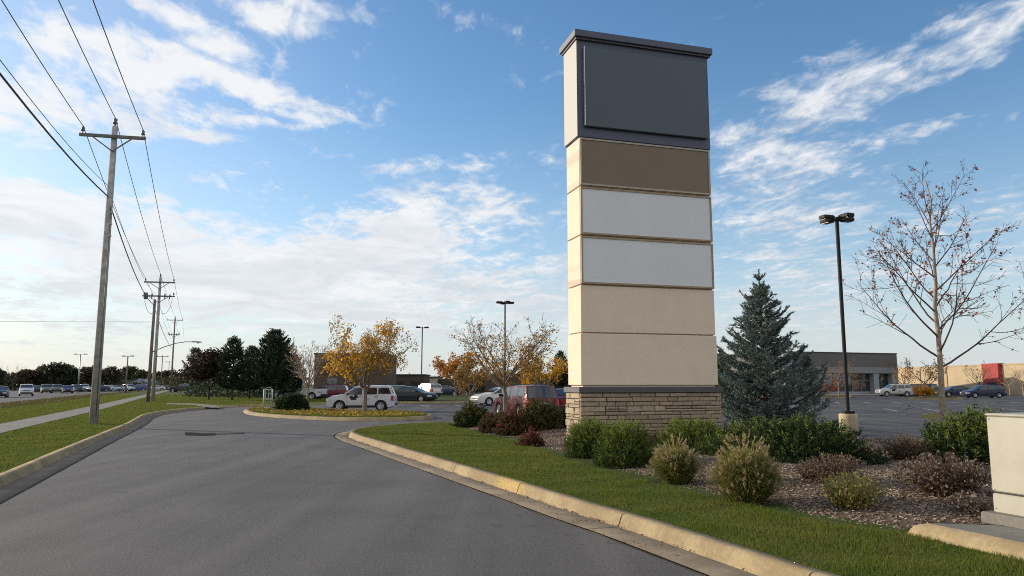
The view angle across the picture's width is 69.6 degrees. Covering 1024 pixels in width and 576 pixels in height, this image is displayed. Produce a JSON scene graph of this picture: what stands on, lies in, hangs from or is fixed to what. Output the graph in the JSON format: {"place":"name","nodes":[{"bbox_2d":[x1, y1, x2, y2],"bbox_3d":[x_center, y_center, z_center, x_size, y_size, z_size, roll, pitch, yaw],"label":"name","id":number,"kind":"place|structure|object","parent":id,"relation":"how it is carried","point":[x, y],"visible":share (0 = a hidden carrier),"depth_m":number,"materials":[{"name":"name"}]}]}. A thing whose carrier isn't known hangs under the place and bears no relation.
{"place":"outdoors","nodes":[
{"label":"outdoors","id":0,"kind":"place"},
{"bbox_2d":[0,389,139,402],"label":"road","id":1,"kind":"structure","parent":0,"point":[14,396],"depth_m":110.50,"materials":[{"name":"asphalt"}]},
{"bbox_2d":[18,384,33,395],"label":"suv","id":2,"kind":"object","parent":1,"relation":"on","point":[26,388],"visible":1,"depth_m":105.58,"materials":[{"name":"white paint"}]},
{"bbox_2d":[14,369,44,385],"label":"broadleaf tree","id":3,"kind":"object","parent":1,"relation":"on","point":[25,377],"visible":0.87,"depth_m":177.76,"materials":[{"name":"green plant"}]},
{"bbox_2d":[38,362,73,385],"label":"broadleaf tree","id":4,"kind":"object","parent":1,"relation":"on","point":[55,372],"visible":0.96,"depth_m":178.25,"materials":[{"name":"green plant"}]},
{"bbox_2d":[63,362,82,384],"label":"broadleaf tree","id":5,"kind":"object","parent":1,"relation":"on","point":[73,375],"visible":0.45,"depth_m":183.99,"materials":[{"name":"green plant"}]},
{"bbox_2d":[79,365,92,386],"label":"broadleaf tree","id":6,"kind":"object","parent":1,"relation":"on","point":[86,373],"visible":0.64,"depth_m":192.22,"materials":[{"name":"green plant"}]},
{"bbox_2d":[101,369,115,384],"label":"broadleaf tree","id":7,"kind":"object","parent":1,"relation":"on","point":[105,374],"visible":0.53,"depth_m":208.10,"materials":[{"name":"green plant"}]},
{"bbox_2d":[104,366,125,383],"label":"broadleaf tree","id":8,"kind":"object","parent":1,"relation":"on","point":[112,370],"visible":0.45,"depth_m":212.29,"materials":[{"name":"green plant"}]},
{"bbox_2d":[0,390,168,433],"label":"sidewalk","id":9,"kind":"structure","parent":0,"point":[15,425],"depth_m":35.35,"materials":[{"name":"concrete"}]},
{"bbox_2d":[0,388,472,472],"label":"lawn","id":10,"kind":"structure","parent":0,"point":[460,397],"depth_m":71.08,"materials":[{"name":"plant"}]},
{"bbox_2d":[79,118,145,423],"bbox_3d":[-16.558,-0.719,29.884,2.520,12.896,0.420,2,-8,-12],"label":"utility pole","id":11,"kind":"object","parent":10,"relation":"on","point":[114,136],"visible":0.99,"depth_m":29.84,"materials":[{"name":"wood"}]},
{"bbox_2d":[1,0,169,327],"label":"power line","id":12,"kind":"object","parent":11,"relation":"attached to","point":[73,112],"visible":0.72,"depth_m":26.56,"materials":[{"name":"metal"}]},
{"bbox_2d":[0,60,172,341],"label":"power line","id":13,"kind":"object","parent":11,"relation":"attached to","point":[76,154],"visible":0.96,"depth_m":22.02,"materials":[{"name":"metal"}]},
{"bbox_2d":[58,0,178,335],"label":"power line","id":14,"kind":"object","parent":11,"relation":"attached to","point":[114,116],"visible":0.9,"depth_m":28.33,"materials":[{"name":"metal"}]},
{"bbox_2d":[92,0,183,332],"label":"power line","id":15,"kind":"object","parent":11,"relation":"attached to","point":[138,119],"visible":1,"depth_m":27.30,"materials":[{"name":"metal"}]},
{"bbox_2d":[146,299,155,401],"bbox_3d":[-31.958,5.666,65.133,0.309,9.354,0.309,-7,-10,45],"label":"utility pole","id":16,"kind":"object","parent":10,"relation":"on","point":[150,358],"visible":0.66,"depth_m":64.98,"materials":[{"name":"wood"}]},
{"bbox_2d":[0,72,172,348],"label":"telephone cable","id":17,"kind":"object","parent":16,"relation":"attached to","point":[31,113],"visible":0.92,"depth_m":22.25,"materials":[{"name":"metal"}]},
{"bbox_2d":[142,274,174,400],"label":"utility pole","id":18,"kind":"object","parent":10,"relation":"on","point":[159,296],"visible":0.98,"depth_m":68.25,"materials":[{"name":"wood"}]},
{"bbox_2d":[168,316,182,391],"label":"utility pole","id":19,"kind":"object","parent":10,"relation":"on","point":[173,334],"visible":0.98,"depth_m":139.55,"materials":[{"name":"wood"}]},
{"bbox_2d":[181,347,202,385],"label":"pine tree","id":20,"kind":"object","parent":10,"relation":"on","point":[195,350],"visible":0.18,"depth_m":109.23,"materials":[{"name":"green plant"}]},
{"bbox_2d":[178,347,229,399],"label":"plum tree","id":21,"kind":"object","parent":10,"relation":"on","point":[198,368],"visible":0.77,"depth_m":72.47,"materials":[{"name":"brown plant"}]},
{"bbox_2d":[210,335,260,399],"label":"spruce tree","id":22,"kind":"object","parent":10,"relation":"on","point":[233,381],"visible":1,"depth_m":72.03,"materials":[{"name":"green plant"}]},
{"bbox_2d":[168,381,320,397],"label":"undergrowth","id":23,"kind":"object","parent":10,"relation":"on","point":[197,391],"visible":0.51,"depth_m":88.86,"materials":[{"name":"green plant"}]},
{"bbox_2d":[5,371,484,392],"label":"undergrowth","id":24,"kind":"object","parent":10,"relation":"on","point":[178,382],"visible":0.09,"depth_m":202.61,"materials":[{"name":"plant"}]},
{"bbox_2d":[237,345,260,397],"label":"spruce tree","id":25,"kind":"object","parent":10,"relation":"on","point":[250,348],"visible":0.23,"depth_m":79.15,"materials":[{"name":"green plant"}]},
{"bbox_2d":[250,328,297,399],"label":"pine tree","id":26,"kind":"object","parent":10,"relation":"on","point":[271,363],"visible":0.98,"depth_m":74.74,"materials":[{"name":"green plant"}]},
{"bbox_2d":[281,354,309,393],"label":"pine tree","id":27,"kind":"object","parent":10,"relation":"on","point":[296,381],"visible":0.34,"depth_m":77.79,"materials":[{"name":"green plant"}]},
{"bbox_2d":[313,353,396,388],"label":"brick building","id":28,"kind":"structure","parent":10,"relation":"on","point":[379,379],"depth_m":111.40,"materials":[{"name":"brown brick"}]},
{"bbox_2d":[396,374,430,386],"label":"building","id":29,"kind":"structure","parent":10,"relation":"on","point":[412,380],"depth_m":136.95,"materials":[{"name":"brown brick"}]},
{"bbox_2d":[429,349,480,400],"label":"orange tree","id":30,"kind":"object","parent":10,"relation":"on","point":[448,369],"visible":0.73,"depth_m":69.26,"materials":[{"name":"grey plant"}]},
{"bbox_2d":[486,360,543,385],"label":"yellow tree","id":31,"kind":"object","parent":10,"relation":"on","point":[509,382],"visible":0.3,"depth_m":78.53,"materials":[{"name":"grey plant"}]},
{"bbox_2d":[0,405,703,575],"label":"road","id":32,"kind":"structure","parent":0,"point":[163,495],"depth_m":9.38,"materials":[{"name":"asphalt"}]},
{"bbox_2d":[0,401,471,487],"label":"kerb","id":33,"kind":"structure","parent":32,"relation":"on","point":[17,472],"depth_m":19.21,"materials":[{"name":"concrete"}]},
{"bbox_2d":[0,0,1023,383],"label":"sky","id":34,"kind":"structure","parent":0,"point":[363,162],"materials":[{"name":"blue"}]},
{"bbox_2d":[5,392,1023,567],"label":"parking lot","id":35,"kind":"structure","parent":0,"point":[879,416],"depth_m":49.72,"materials":[{"name":"asphalt"}]},
{"bbox_2d":[0,403,432,501],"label":"gutter","id":36,"kind":"object","parent":35,"relation":"on","point":[15,486],"visible":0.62,"depth_m":15.88,"materials":[{"name":"concrete"}]},
{"bbox_2d":[0,403,408,502],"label":"gutter joint","id":37,"kind":"object","parent":36,"relation":"on","point":[69,465],"visible":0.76,"depth_m":14.68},
{"bbox_2d":[275,383,327,398],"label":"pickup truck","id":38,"kind":"object","parent":35,"relation":"on","point":[317,393],"visible":0.59,"depth_m":78.20,"materials":[{"name":"white paint"}]},
{"bbox_2d":[318,385,348,397],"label":"parked wagon","id":39,"kind":"object","parent":35,"relation":"on","point":[332,390],"visible":0.5,"depth_m":82.41,"materials":[{"name":"red paint"}]},
{"bbox_2d":[243,408,433,420],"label":"kerb","id":40,"kind":"structure","parent":35,"relation":"on","point":[250,412],"depth_m":35.19,"materials":[{"name":"concrete"}]},
{"bbox_2d":[326,384,397,409],"bbox_3d":[-9.556,7.012,47.089,4.344,1.667,2.034,0,-7,-3],"label":"parked suv","id":41,"kind":"object","parent":35,"relation":"on","point":[376,394],"visible":0.91,"depth_m":46.28,"materials":[{"name":"white paint"}]},
{"bbox_2d":[395,386,437,400],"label":"parked car","id":42,"kind":"object","parent":35,"relation":"on","point":[412,393],"visible":0.81,"depth_m":70.42,"materials":[{"name":"black paint"}]},
{"bbox_2d":[418,383,442,395],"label":"parked suv","id":43,"kind":"object","parent":35,"relation":"on","point":[437,389],"visible":0.59,"depth_m":94.49,"materials":[{"name":"silver paint"}]},
{"bbox_2d":[429,376,480,391],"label":"cream building","id":44,"kind":"structure","parent":35,"relation":"on","point":[441,381],"depth_m":149.41,"materials":[{"name":"beige concrete"}]},
{"bbox_2d":[451,356,489,399],"bbox_3d":[-3.420,7.706,61.782,3.344,4.001,3.239,0,-7,0],"label":"yellow tree","id":45,"kind":"object","parent":35,"relation":"on","point":[466,378],"visible":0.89,"depth_m":61.11,"materials":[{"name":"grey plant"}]},
{"bbox_2d":[470,387,502,405],"bbox_3d":[-0.873,8.719,59.374,4.825,1.462,2.109,3,-8,-25],"label":"parked car","id":46,"kind":"object","parent":35,"relation":"on","point":[488,397],"visible":0.47,"depth_m":58.12,"materials":[{"name":"paint"}]},
{"bbox_2d":[447,313,558,412],"bbox_3d":[-0.524,3.568,33.856,5.265,4.984,5.641,0,-7,0],"label":"maple tree","id":47,"kind":"object","parent":35,"relation":"on","point":[529,355],"visible":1,"depth_m":33.42,"materials":[{"name":"brown plant"}]},
{"bbox_2d":[496,301,513,375],"bbox_3d":[-0.508,4.808,53.427,1.138,7.685,1.138,-3,-8,25],"label":"parking lot lamp","id":48,"kind":"object","parent":35,"relation":"on","point":[504,303],"visible":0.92,"depth_m":53.66,"materials":[{"name":"brown metal"}]},
{"bbox_2d":[494,384,559,413],"bbox_3d":[0.675,5.882,38.556,2.220,1.702,5.018,3,-8,-21],"label":"parked wagon","id":49,"kind":"object","parent":35,"relation":"on","point":[519,395],"visible":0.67,"depth_m":36.73,"materials":[{"name":"red paint"}]},
{"bbox_2d":[510,349,567,385],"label":"yellow tree","id":50,"kind":"object","parent":35,"relation":"on","point":[557,372],"visible":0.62,"depth_m":74.36,"materials":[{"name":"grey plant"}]},
{"bbox_2d":[336,428,744,569],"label":"leaf litter","id":51,"kind":"object","parent":35,"relation":"on","point":[534,501],"visible":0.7,"depth_m":9.77,"materials":[{"name":"plant"}]},
{"bbox_2d":[335,431,757,575],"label":"gutter","id":52,"kind":"object","parent":35,"relation":"on","point":[702,564],"visible":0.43,"depth_m":8.99,"materials":[{"name":"concrete"}]},
{"bbox_2d":[333,431,709,575],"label":"gutter joint","id":53,"kind":"object","parent":52,"relation":"on","point":[558,519],"visible":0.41,"depth_m":8.84,"materials":[{"name":"concrete"}]},
{"bbox_2d":[547,350,570,388],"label":"spruce tree","id":54,"kind":"object","parent":35,"relation":"on","point":[563,381],"visible":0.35,"depth_m":77.16,"materials":[{"name":"green plant"}]},
{"bbox_2d":[556,388,566,411],"bbox_3d":[2.900,6.324,41.019,2.109,1.462,4.825,1,-8,-10],"label":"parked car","id":55,"kind":"object","parent":35,"relation":"on","point":[562,396],"visible":0.08,"depth_m":38.85,"materials":[{"name":"red paint"}]},
{"bbox_2d":[348,421,838,575],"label":"kerb","id":56,"kind":"structure","parent":35,"relation":"on","point":[755,562],"depth_m":8.63,"materials":[{"name":"concrete"}]},
{"bbox_2d":[715,349,731,394],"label":"spruce tree","id":57,"kind":"object","parent":35,"relation":"on","point":[718,365],"visible":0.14,"depth_m":86.84,"materials":[{"name":"green plant"}]},
{"bbox_2d":[798,395,850,397],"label":"kerb","id":58,"kind":"structure","parent":35,"relation":"on","point":[830,397],"depth_m":90.27,"materials":[{"name":"concrete"}]},
{"label":"island lawn","id":59,"kind":"structure","parent":58,"relation":"on","visible":0},
{"bbox_2d":[820,358,861,395],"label":"tree","id":60,"kind":"object","parent":59,"relation":"on","point":[839,382],"visible":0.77,"depth_m":96.05,"materials":[{"name":"brown plant"}]},
{"bbox_2d":[819,212,858,434],"bbox_3d":[11.437,1.276,25.438,1.138,7.649,1.138,-3,-8,25],"label":"parking lot lamp","id":61,"kind":"object","parent":35,"relation":"on","point":[849,417],"visible":0.85,"depth_m":25.37,"materials":[{"name":"metal"}]},
{"bbox_2d":[875,384,913,396],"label":"parked suv","id":62,"kind":"object","parent":35,"relation":"on","point":[898,389],"visible":0.99,"depth_m":100.19,"materials":[{"name":"silver paint"}]},
{"bbox_2d":[935,386,971,396],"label":"parked car","id":63,"kind":"object","parent":35,"relation":"on","point":[953,391],"visible":0.47,"depth_m":99.24,"materials":[{"name":"blue paint"}]},
{"bbox_2d":[898,363,1023,394],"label":"building","id":64,"kind":"structure","parent":35,"relation":"on","point":[955,376],"depth_m":127.62,"materials":[{"name":"beige concrete"}]},
{"bbox_2d":[963,361,994,384],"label":"tree","id":65,"kind":"object","parent":35,"relation":"on","point":[976,378],"visible":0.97,"depth_m":117.07,"materials":[{"name":"brown plant"}]},
{"bbox_2d":[960,384,1006,397],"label":"parked wagon","id":66,"kind":"object","parent":35,"relation":"on","point":[992,391],"visible":1,"depth_m":90.28,"materials":[{"name":"blue paint"}]},
{"bbox_2d":[485,374,563,391],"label":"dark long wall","id":67,"kind":"structure","parent":0,"point":[489,385],"depth_m":126.94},
{"bbox_2d":[354,422,1023,575],"bbox_3d":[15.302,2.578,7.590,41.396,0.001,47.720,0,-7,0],"label":"lawn","id":68,"kind":"structure","parent":0,"point":[778,505],"depth_m":8.96,"materials":[{"name":"plant"}]},
{"bbox_2d":[559,29,722,441],"bbox_3d":[3.549,-1.234,20.370,4.220,11.377,1.240,2,-8,-16],"label":"pylon sign","id":69,"kind":"object","parent":68,"relation":"on","point":[642,343],"visible":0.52,"depth_m":19.90,"materials":[{"name":"stone"}]},
{"bbox_2d":[464,420,993,530],"bbox_3d":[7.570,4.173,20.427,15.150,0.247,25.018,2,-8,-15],"label":"bark mulch","id":70,"kind":"object","parent":68,"relation":"on","point":[878,473],"visible":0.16,"depth_m":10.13,"materials":[{"name":"wood"}]},
{"bbox_2d":[450,400,489,427],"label":"bush","id":71,"kind":"object","parent":70,"relation":"on","point":[471,414],"visible":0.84,"depth_m":27.17,"materials":[{"name":"green plant"}]},
{"bbox_2d":[476,410,505,432],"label":"barberry bush","id":72,"kind":"object","parent":70,"relation":"on","point":[488,424],"visible":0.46,"depth_m":23.98,"materials":[{"name":"red plant"}]},
{"bbox_2d":[492,406,534,435],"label":"barberry bush","id":73,"kind":"object","parent":70,"relation":"on","point":[518,424],"visible":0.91,"depth_m":22.66,"materials":[{"name":"red plant"}]},
{"bbox_2d":[514,427,546,446],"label":"barberry bush","id":74,"kind":"object","parent":70,"relation":"on","point":[529,438],"visible":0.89,"depth_m":18.83,"materials":[{"name":"red plant"}]},
{"bbox_2d":[518,398,564,430],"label":"bush","id":75,"kind":"object","parent":70,"relation":"on","point":[540,415],"visible":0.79,"depth_m":23.23,"materials":[{"name":"green plant"}]},
{"bbox_2d":[561,414,609,459],"bbox_3d":[1.706,3.245,16.102,1.272,0.990,1.368,-1,-7,4],"label":"yew shrub","id":76,"kind":"object","parent":70,"relation":"on","point":[581,438],"visible":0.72,"depth_m":15.85,"materials":[{"name":"plant"}]},
{"bbox_2d":[591,417,655,468],"bbox_3d":[2.226,2.997,14.306,1.372,1.022,1.387,0,-7,0],"label":"yew shrub","id":77,"kind":"object","parent":70,"relation":"on","point":[631,449],"visible":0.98,"depth_m":14.05,"materials":[{"name":"plant"}]},
{"bbox_2d":[643,433,706,484],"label":"fountain grass","id":78,"kind":"object","parent":70,"relation":"on","point":[679,466],"depth_m":11.68,"materials":[{"name":"plant"}]},
{"bbox_2d":[652,415,724,450],"bbox_3d":[4.028,3.224,16.417,1.768,0.854,1.768,4,-9,-29],"label":"yew shrub","id":79,"kind":"object","parent":70,"relation":"on","point":[690,430],"visible":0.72,"depth_m":16.19,"materials":[{"name":"plant"}]},
{"bbox_2d":[690,428,742,455],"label":"hedge shrub","id":80,"kind":"object","parent":70,"relation":"on","point":[707,447],"visible":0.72,"depth_m":14.83,"materials":[{"name":"plant"}]},
{"bbox_2d":[702,418,750,448],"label":"hedge shrub","id":81,"kind":"object","parent":70,"relation":"on","point":[734,431],"visible":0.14,"depth_m":15.39,"materials":[{"name":"plant"}]},
{"bbox_2d":[706,430,790,504],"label":"fountain grass","id":82,"kind":"object","parent":70,"relation":"on","point":[746,475],"depth_m":9.76,"materials":[{"name":"plant"}]},
{"bbox_2d":[715,269,836,429],"bbox_3d":[7.440,1.929,21.444,3.833,5.084,3.841,0,-7,0],"label":"blue spruce","id":83,"kind":"object","parent":70,"relation":"on","point":[752,383],"visible":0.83,"depth_m":21.02,"materials":[{"name":"plant"}]},
{"bbox_2d":[737,411,870,465],"bbox_3d":[5.478,2.879,14.230,2.039,1.006,2.979,1,-7,-7],"label":"hedge shrub","id":84,"kind":"object","parent":70,"relation":"on","point":[796,438],"visible":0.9,"depth_m":13.46,"materials":[{"name":"plant"}]},
{"bbox_2d":[789,457,821,478],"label":"dried perennial","id":85,"kind":"object","parent":70,"relation":"on","point":[803,474],"visible":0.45,"depth_m":11.29,"materials":[{"name":"brown plant"}]},
{"bbox_2d":[799,451,869,484],"bbox_3d":[4.778,2.660,10.903,0.994,0.474,0.984,0,-7,0],"label":"dried perennial","id":86,"kind":"object","parent":70,"relation":"on","point":[834,466],"visible":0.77,"depth_m":10.78,"materials":[{"name":"brown plant"}]},
{"bbox_2d":[814,468,887,509],"bbox_3d":[4.273,2.511,9.259,0.883,0.506,0.839,0,-7,0],"label":"dried perennial","id":87,"kind":"object","parent":70,"relation":"on","point":[849,492],"visible":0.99,"depth_m":9.12,"materials":[{"name":"green plant"}]},
{"bbox_2d":[842,444,888,464],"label":"bush","id":88,"kind":"object","parent":70,"relation":"on","point":[876,458],"visible":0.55,"depth_m":13.26,"materials":[{"name":"plant"}]},
{"bbox_2d":[875,432,938,460],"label":"dried perennial","id":89,"kind":"object","parent":70,"relation":"on","point":[902,450],"visible":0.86,"depth_m":13.52,"materials":[{"name":"brown plant"}]},
{"bbox_2d":[839,160,1023,424],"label":"maple tree","id":90,"kind":"object","parent":70,"relation":"on","point":[941,385],"visible":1,"depth_m":19.37,"materials":[{"name":"brown plant"}]},
{"bbox_2d":[891,450,991,496],"bbox_3d":[5.682,2.433,9.697,1.264,0.586,1.252,0,-7,0],"label":"dried perennial","id":91,"kind":"object","parent":70,"relation":"on","point":[939,479],"visible":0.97,"depth_m":9.49,"materials":[{"name":"brown plant"}]},
{"bbox_2d":[919,399,1002,465],"bbox_3d":[8.416,2.695,13.589,2.062,1.298,2.286,4,-8,-27],"label":"bush","id":92,"kind":"object","parent":70,"relation":"on","point":[967,435],"visible":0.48,"depth_m":13.29,"materials":[{"name":"plant"}]},
{"bbox_2d":[945,490,993,516],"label":"dried perennial","id":93,"kind":"object","parent":70,"relation":"on","point":[973,504],"visible":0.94,"depth_m":8.57,"materials":[{"name":"brown plant"}]},
{"bbox_2d":[907,523,1023,560],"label":"kerb","id":94,"kind":"structure","parent":68,"relation":"on","point":[976,541],"depth_m":7.13,"materials":[{"name":"concrete"}]},
{"bbox_2d":[930,523,1023,541],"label":"concrete pad","id":95,"kind":"object","parent":68,"relation":"on","point":[1008,532],"visible":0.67,"depth_m":7.31,"materials":[{"name":"concrete"}]},
{"bbox_2d":[981,412,1023,528],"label":"utility cabinet","id":96,"kind":"object","parent":95,"relation":"on","point":[1006,439],"visible":1,"depth_m":7.64,"materials":[{"name":"metal"}]},
{"bbox_2d":[729,393,1012,395],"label":"sidewalk","id":97,"kind":"structure","parent":0,"point":[866,394],"depth_m":105.68,"materials":[{"name":"concrete"}]},
{"bbox_2d":[718,351,897,393],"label":"store building","id":98,"kind":"structure","parent":97,"relation":"on","point":[873,374],"depth_m":123.01,"materials":[{"name":"grey concrete"}]},
{"bbox_2d":[793,373,869,391],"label":"window","id":99,"kind":"structure","parent":98,"relation":"in","point":[856,382],"depth_m":122.85,"materials":[{"name":"grey glass"}]},
{"bbox_2d":[889,365,919,383],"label":"tree","id":100,"kind":"object","parent":97,"relation":"on","point":[905,376],"visible":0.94,"depth_m":111.03,"materials":[{"name":"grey plant"}]},
{"bbox_2d":[888,355,950,383],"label":"orange tree","id":101,"kind":"object","parent":97,"relation":"on","point":[926,372],"visible":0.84,"depth_m":120.62,"materials":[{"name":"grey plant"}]},
{"label":"ground","id":102,"kind":"structure","parent":0,"visible":0},
{"bbox_2d":[796,354,820,393],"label":"spruce tree","id":103,"kind":"object","parent":102,"relation":"on","point":[807,364],"visible":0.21,"depth_m":91.07,"materials":[{"name":"green plant"}]},
{"label":"island lawn","id":104,"kind":"structure","parent":0,"visible":0},
{"bbox_2d":[272,392,309,410],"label":"dark bush","id":105,"kind":"object","parent":104,"relation":"on","point":[292,401],"visible":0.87,"depth_m":43.52,"materials":[{"name":"plant"}]},
{"bbox_2d":[286,338,332,402],"bbox_3d":[-12.485,5.208,44.894,3.115,4.411,3.103,0,-7,0],"label":"bare tree","id":106,"kind":"object","parent":104,"relation":"on","point":[302,377],"visible":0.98,"depth_m":44.82,"materials":[{"name":"brown plant"}]},
{"bbox_2d":[249,406,425,416],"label":"fallen leaves","id":107,"kind":"object","parent":104,"relation":"on","point":[344,410],"visible":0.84,"depth_m":39.07,"materials":[{"name":"plant"}]},
{"bbox_2d":[249,406,427,416],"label":"lawn grass","id":108,"kind":"structure","parent":104,"relation":"on","point":[330,415],"depth_m":37.97,"materials":[{"name":"plant"}]},
{"bbox_2d":[321,312,419,411],"bbox_3d":[-8.561,4.163,41.735,6.172,5.665,5.702,-6,-10,39],"label":"maple tree","id":109,"kind":"object","parent":104,"relation":"on","point":[344,365],"visible":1,"depth_m":41.65,"materials":[{"name":"yellow plant"}]},
{"label":"verge","id":110,"kind":"structure","parent":0,"visible":0},
{"bbox_2d":[0,390,146,407],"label":"verge grass","id":111,"kind":"structure","parent":110,"relation":"on","point":[31,402],"depth_m":68.27,"materials":[{"name":"plant"}]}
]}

